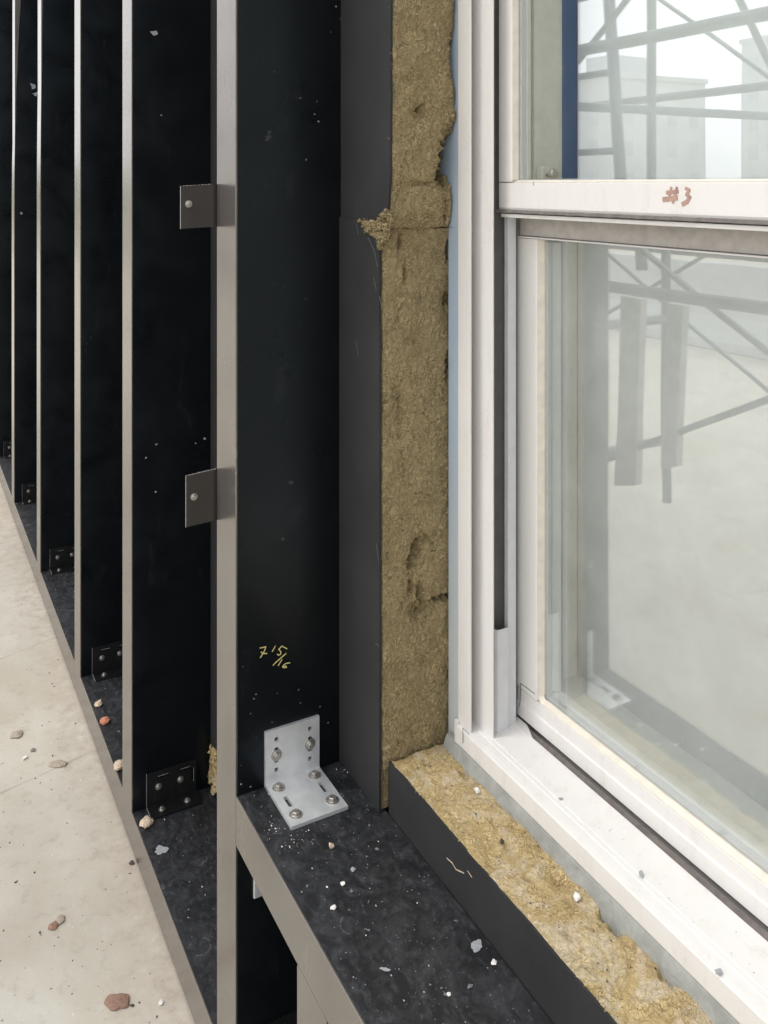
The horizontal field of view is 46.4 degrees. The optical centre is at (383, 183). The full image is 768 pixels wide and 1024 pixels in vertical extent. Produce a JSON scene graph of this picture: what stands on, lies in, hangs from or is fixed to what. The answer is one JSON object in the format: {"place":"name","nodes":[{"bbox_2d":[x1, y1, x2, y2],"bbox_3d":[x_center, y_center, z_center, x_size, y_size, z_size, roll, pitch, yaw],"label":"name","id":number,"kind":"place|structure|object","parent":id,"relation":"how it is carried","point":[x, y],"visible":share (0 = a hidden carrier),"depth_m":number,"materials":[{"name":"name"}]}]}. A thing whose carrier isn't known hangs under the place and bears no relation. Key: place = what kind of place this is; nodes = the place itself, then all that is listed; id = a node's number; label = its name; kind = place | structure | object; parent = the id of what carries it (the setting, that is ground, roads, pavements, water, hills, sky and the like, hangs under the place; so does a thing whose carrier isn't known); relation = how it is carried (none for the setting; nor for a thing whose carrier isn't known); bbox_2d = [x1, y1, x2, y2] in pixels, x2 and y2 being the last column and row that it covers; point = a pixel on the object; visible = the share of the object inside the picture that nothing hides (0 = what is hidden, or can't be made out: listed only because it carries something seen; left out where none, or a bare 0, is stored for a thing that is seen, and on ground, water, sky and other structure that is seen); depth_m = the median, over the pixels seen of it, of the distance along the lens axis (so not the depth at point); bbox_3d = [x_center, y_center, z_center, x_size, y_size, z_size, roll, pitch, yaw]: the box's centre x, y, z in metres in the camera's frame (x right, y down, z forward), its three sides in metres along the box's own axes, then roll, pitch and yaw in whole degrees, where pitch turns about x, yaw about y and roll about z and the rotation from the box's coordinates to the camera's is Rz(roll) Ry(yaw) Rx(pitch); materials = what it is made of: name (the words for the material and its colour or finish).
{"place":"outdoors","nodes":[
{"label":"outdoors","id":0,"kind":"place"},
{"bbox_2d":[0,482,194,1023],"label":"pavement","id":1,"kind":"structure","parent":0,"point":[77,871],"depth_m":2.11,"materials":[{"name":"concrete"}]},
{"bbox_2d":[10,730,22,737],"bbox_3d":[-1.067,1.597,2.600,0.036,0.010,0.036,0,0,0],"label":"stone","id":2,"kind":"object","parent":1,"relation":"on","point":[15,734],"visible":1,"depth_m":2.59,"materials":[{"name":"beige stone"}]},
{"bbox_2d":[48,921,58,929],"bbox_3d":[-0.712,1.597,1.930,0.022,0.008,0.022,0,0,0],"label":"stone","id":3,"kind":"object","parent":1,"relation":"on","point":[53,925],"visible":1,"depth_m":1.93,"materials":[{"name":"stone"}]},
{"bbox_2d":[48,760,67,767],"bbox_3d":[-0.898,1.597,2.469,0.052,0.007,0.031,0,0,0],"label":"stone","id":4,"kind":"object","parent":1,"relation":"on","point":[57,763],"visible":1,"depth_m":2.46,"materials":[{"name":"brown stone"}]},
{"bbox_2d":[55,914,64,924],"bbox_3d":[-0.703,1.598,1.946,0.022,0.007,0.025,0,0,35],"label":"stone","id":5,"kind":"object","parent":1,"relation":"on","point":[59,919],"visible":1,"depth_m":1.95,"materials":[{"name":"beige stone"}]},
{"bbox_2d":[0,543,153,1008],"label":"dark grit","id":6,"kind":"object","parent":1,"relation":"on","point":[67,822],"visible":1,"depth_m":2.17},
{"bbox_2d":[0,721,157,1017],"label":"concrete chip","id":7,"kind":"object","parent":1,"relation":"on","point":[15,882],"visible":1,"depth_m":2.05,"materials":[{"name":"grey concrete"}]},
{"bbox_2d":[0,456,216,1023],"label":"metal ledge","id":8,"kind":"object","parent":1,"relation":"on","point":[175,895],"visible":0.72,"depth_m":2.08,"materials":[{"name":"black metal"}]},
{"bbox_2d":[0,0,12,456],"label":"metal fin","id":9,"kind":"object","parent":8,"relation":"on","point":[6,70],"depth_m":4.96,"materials":[{"name":"black metal"}]},
{"bbox_2d":[4,440,11,457],"bbox_3d":[-2.037,1.464,4.961,0.123,0.082,0.050,0,0,-29],"label":"corner clip","id":10,"kind":"object","parent":8,"relation":"on","point":[7,450],"visible":0.38,"depth_m":4.96,"materials":[{"name":"black paint"}]},
{"bbox_2d":[12,0,37,501],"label":"metal fin","id":11,"kind":"object","parent":8,"relation":"on","point":[24,249],"visible":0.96,"depth_m":4.25,"materials":[{"name":"black metal"}]},
{"bbox_2d":[22,482,36,504],"bbox_3d":[-1.650,1.464,4.255,0.123,0.082,0.050,0,0,-29],"label":"corner clip","id":12,"kind":"object","parent":8,"relation":"on","point":[29,495],"visible":0.43,"depth_m":4.26,"materials":[{"name":"black paint"}]},
{"bbox_2d":[37,0,74,571],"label":"metal fin","id":13,"kind":"object","parent":8,"relation":"on","point":[56,294],"visible":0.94,"depth_m":3.51,"materials":[{"name":"black metal"}]},
{"bbox_2d":[50,544,74,574],"bbox_3d":[-1.237,1.464,3.501,0.123,0.082,0.050,0,0,-29],"label":"corner clip","id":14,"kind":"object","parent":8,"relation":"on","point":[62,561],"visible":0.67,"depth_m":3.51,"materials":[{"name":"black paint"}]},
{"bbox_2d":[94,699,101,706],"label":"pebble","id":15,"kind":"object","parent":8,"relation":"on","point":[98,703],"visible":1,"depth_m":2.58,"materials":[{"name":"beige stone"}]},
{"bbox_2d":[75,0,122,676],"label":"metal fin","id":16,"kind":"object","parent":8,"relation":"on","point":[98,322],"visible":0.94,"depth_m":2.76,"materials":[{"name":"black metal"}]},
{"bbox_2d":[100,716,109,724],"bbox_3d":[-0.780,1.500,2.506,0.029,0.014,0.028,0,0,0],"label":"pebble","id":17,"kind":"object","parent":8,"relation":"on","point":[104,720],"visible":1,"depth_m":2.50,"materials":[{"name":"orange stone"}]},
{"bbox_2d":[92,640,122,681],"bbox_3d":[-0.830,1.464,2.758,0.123,0.082,0.050,0,0,-29],"label":"corner clip","id":18,"kind":"object","parent":8,"relation":"on","point":[107,664],"visible":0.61,"depth_m":2.77,"materials":[{"name":"black paint"}]},
{"bbox_2d":[113,759,122,770],"bbox_3d":[-0.683,1.499,2.313,0.030,0.017,0.042,0,0,0],"label":"pebble","id":19,"kind":"object","parent":8,"relation":"on","point":[118,765],"visible":0.83,"depth_m":2.31,"materials":[{"name":"beige stone"}]},
{"bbox_2d":[139,815,153,828],"bbox_3d":[-0.560,1.499,2.104,0.032,0.019,0.031,0,0,27],"label":"pebble","id":20,"kind":"object","parent":8,"relation":"on","point":[146,821],"visible":1,"depth_m":2.10,"materials":[{"name":"beige stone"}]},
{"bbox_2d":[155,845,168,854],"bbox_3d":[-0.504,1.504,2.022,0.029,0.001,0.027,0,0,17],"label":"paint fleck","id":21,"kind":"object","parent":8,"relation":"on","point":[160,849],"visible":1,"depth_m":2.02},
{"bbox_2d":[123,0,209,811],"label":"metal fin","id":22,"kind":"object","parent":8,"relation":"on","point":[166,397],"visible":1,"depth_m":2.19,"materials":[{"name":"black metal"}]},
{"bbox_2d":[146,758,201,819],"bbox_3d":[-0.507,1.464,2.168,0.123,0.082,0.050,0,0,-29],"label":"corner clip","id":23,"kind":"object","parent":8,"relation":"on","point":[174,790],"visible":1,"depth_m":2.18,"materials":[{"name":"black paint"}]},
{"bbox_2d":[210,0,210,754],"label":"insulation board","id":24,"kind":"object","parent":8,"relation":"on","point":[210,373],"depth_m":2.34,"materials":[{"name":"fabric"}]},
{"bbox_2d":[207,0,216,795],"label":"insulation board","id":25,"kind":"object","parent":8,"relation":"on","point":[212,773],"visible":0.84,"depth_m":2.21,"materials":[{"name":"fabric"}]},
{"bbox_2d":[217,0,340,1023],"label":"metal fin","id":26,"kind":"object","parent":8,"relation":"on","point":[278,138],"visible":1,"depth_m":1.53,"materials":[{"name":"black metal"}]},
{"bbox_2d":[180,184,216,228],"bbox_3d":[-0.318,0.039,1.566,0.077,0.078,0.011,0,0,-29],"label":"clip tab","id":27,"kind":"object","parent":26,"relation":"attached to","point":[198,206],"visible":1,"depth_m":1.56,"materials":[{"name":"grey metal"}]},
{"bbox_2d":[186,468,216,526],"bbox_3d":[-0.314,0.548,1.568,0.067,0.094,0.011,0,0,-29],"label":"clip tab","id":28,"kind":"object","parent":26,"relation":"attached to","point":[201,497],"visible":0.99,"depth_m":1.57,"materials":[{"name":"grey metal"}]},
{"bbox_2d":[266,1009,296,1023],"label":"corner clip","id":29,"kind":"object","parent":8,"relation":"on","point":[290,1017],"visible":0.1,"depth_m":1.53,"materials":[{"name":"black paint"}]},
{"bbox_2d":[297,965,327,1023],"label":"short fin","id":30,"kind":"object","parent":8,"relation":"on","point":[309,1010],"visible":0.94,"depth_m":1.24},
{"bbox_2d":[236,761,552,1023],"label":"metal ledge","id":31,"kind":"object","parent":30,"relation":"on","point":[307,920],"visible":0.92,"depth_m":1.25,"materials":[{"name":"black metal"}]},
{"bbox_2d":[253,879,261,898],"bbox_3d":[-0.160,1.151,1.489,0.090,0.098,0.090,0,0,-29],"label":"angle bracket","id":32,"kind":"object","parent":31,"relation":"attached to","point":[256,893],"visible":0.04,"depth_m":1.50,"materials":[{"name":"metal"}]},
{"bbox_2d":[264,714,347,830],"bbox_3d":[-0.131,0.973,1.489,0.100,0.094,0.118,0,0,-29],"label":"angle bracket","id":33,"kind":"object","parent":31,"relation":"attached to","point":[300,788],"visible":1,"depth_m":1.52,"materials":[{"name":"metal"}]},
{"bbox_2d":[264,769,417,935],"bbox_3d":[0.068,1.019,1.130,0.185,0.002,0.903,0,0,-29],"label":"white grit","id":34,"kind":"object","parent":31,"relation":"on","point":[312,843],"visible":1,"depth_m":1.39,"materials":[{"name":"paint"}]},
{"bbox_2d":[379,967,389,971],"bbox_3d":[0.001,1.020,1.163,0.015,0.001,0.005,0,0,18],"label":"paint fleck","id":35,"kind":"object","parent":31,"relation":"on","point":[384,969],"visible":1,"depth_m":1.16},
{"bbox_2d":[261,793,514,1023],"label":"plaster smear","id":36,"kind":"object","parent":31,"relation":"on","point":[445,994],"visible":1,"depth_m":1.23},
{"bbox_2d":[254,795,529,1022],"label":"grey grit","id":37,"kind":"object","parent":31,"relation":"on","point":[376,905],"visible":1,"depth_m":1.23,"materials":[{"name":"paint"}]},
{"bbox_2d":[339,209,448,811],"bbox_3d":[0.028,0.529,1.526,0.156,0.980,0.205,0,0,-29],"label":"insulation board","id":38,"kind":"object","parent":31,"relation":"on","point":[393,498],"visible":1,"depth_m":1.49,"materials":[{"name":"fabric"}]},
{"bbox_2d":[341,0,455,230],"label":"insulation board","id":39,"kind":"object","parent":38,"relation":"on","point":[398,113],"visible":1,"depth_m":1.47,"materials":[{"name":"fabric"}]},
{"bbox_2d":[471,939,481,952],"bbox_3d":[0.125,1.020,1.199,0.018,0.001,0.016,0,0,-26],"label":"paint fleck","id":40,"kind":"object","parent":31,"relation":"on","point":[476,945],"visible":1,"depth_m":1.20},
{"bbox_2d":[389,743,713,1023],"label":"insulation board","id":41,"kind":"object","parent":31,"relation":"on","point":[548,962],"visible":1,"depth_m":1.18,"materials":[{"name":"fabric"}]},
{"bbox_2d":[409,752,696,1022],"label":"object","id":42,"kind":"object","parent":41,"relation":"on","point":[536,889],"visible":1,"depth_m":1.17,"materials":[{"name":"beige"}]},
{"bbox_2d":[573,892,580,901],"bbox_3d":[0.253,0.934,1.174,0.010,0.008,0.012,0,0,0],"label":"plaster crumb","id":43,"kind":"object","parent":41,"relation":"on","point":[576,896],"visible":1,"depth_m":1.17,"materials":[{"name":"white paint"}]},
{"bbox_2d":[104,993,129,1010],"bbox_3d":[-0.522,1.597,1.750,0.049,0.010,0.036,0,0,-15],"label":"stone","id":44,"kind":"object","parent":1,"relation":"on","point":[113,1002],"visible":1,"depth_m":1.75,"materials":[{"name":"stone"}]},
{"bbox_2d":[577,0,577,671],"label":"room interior","id":45,"kind":"object","parent":1,"relation":"on","point":[577,348],"depth_m":2.85,"materials":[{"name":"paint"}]},
{"bbox_2d":[437,0,739,1023],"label":"wall","id":46,"kind":"structure","parent":1,"relation":"on","point":[617,918],"depth_m":1.48,"materials":[{"name":"paint"}]},
{"bbox_2d":[454,0,767,1023],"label":"window","id":47,"kind":"structure","parent":46,"relation":"attached to","point":[540,726],"depth_m":1.43,"materials":[{"name":"white plastic"}]},
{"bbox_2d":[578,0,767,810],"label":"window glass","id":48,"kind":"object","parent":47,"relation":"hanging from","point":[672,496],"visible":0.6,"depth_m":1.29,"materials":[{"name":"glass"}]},
{"bbox_2d":[714,968,721,973],"bbox_3d":[0.375,0.883,1.005,0.010,0.001,0.006,0,0,-22],"label":"paint fleck","id":49,"kind":"object","parent":47,"relation":"on","point":[718,970],"visible":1,"depth_m":1.00}
]}

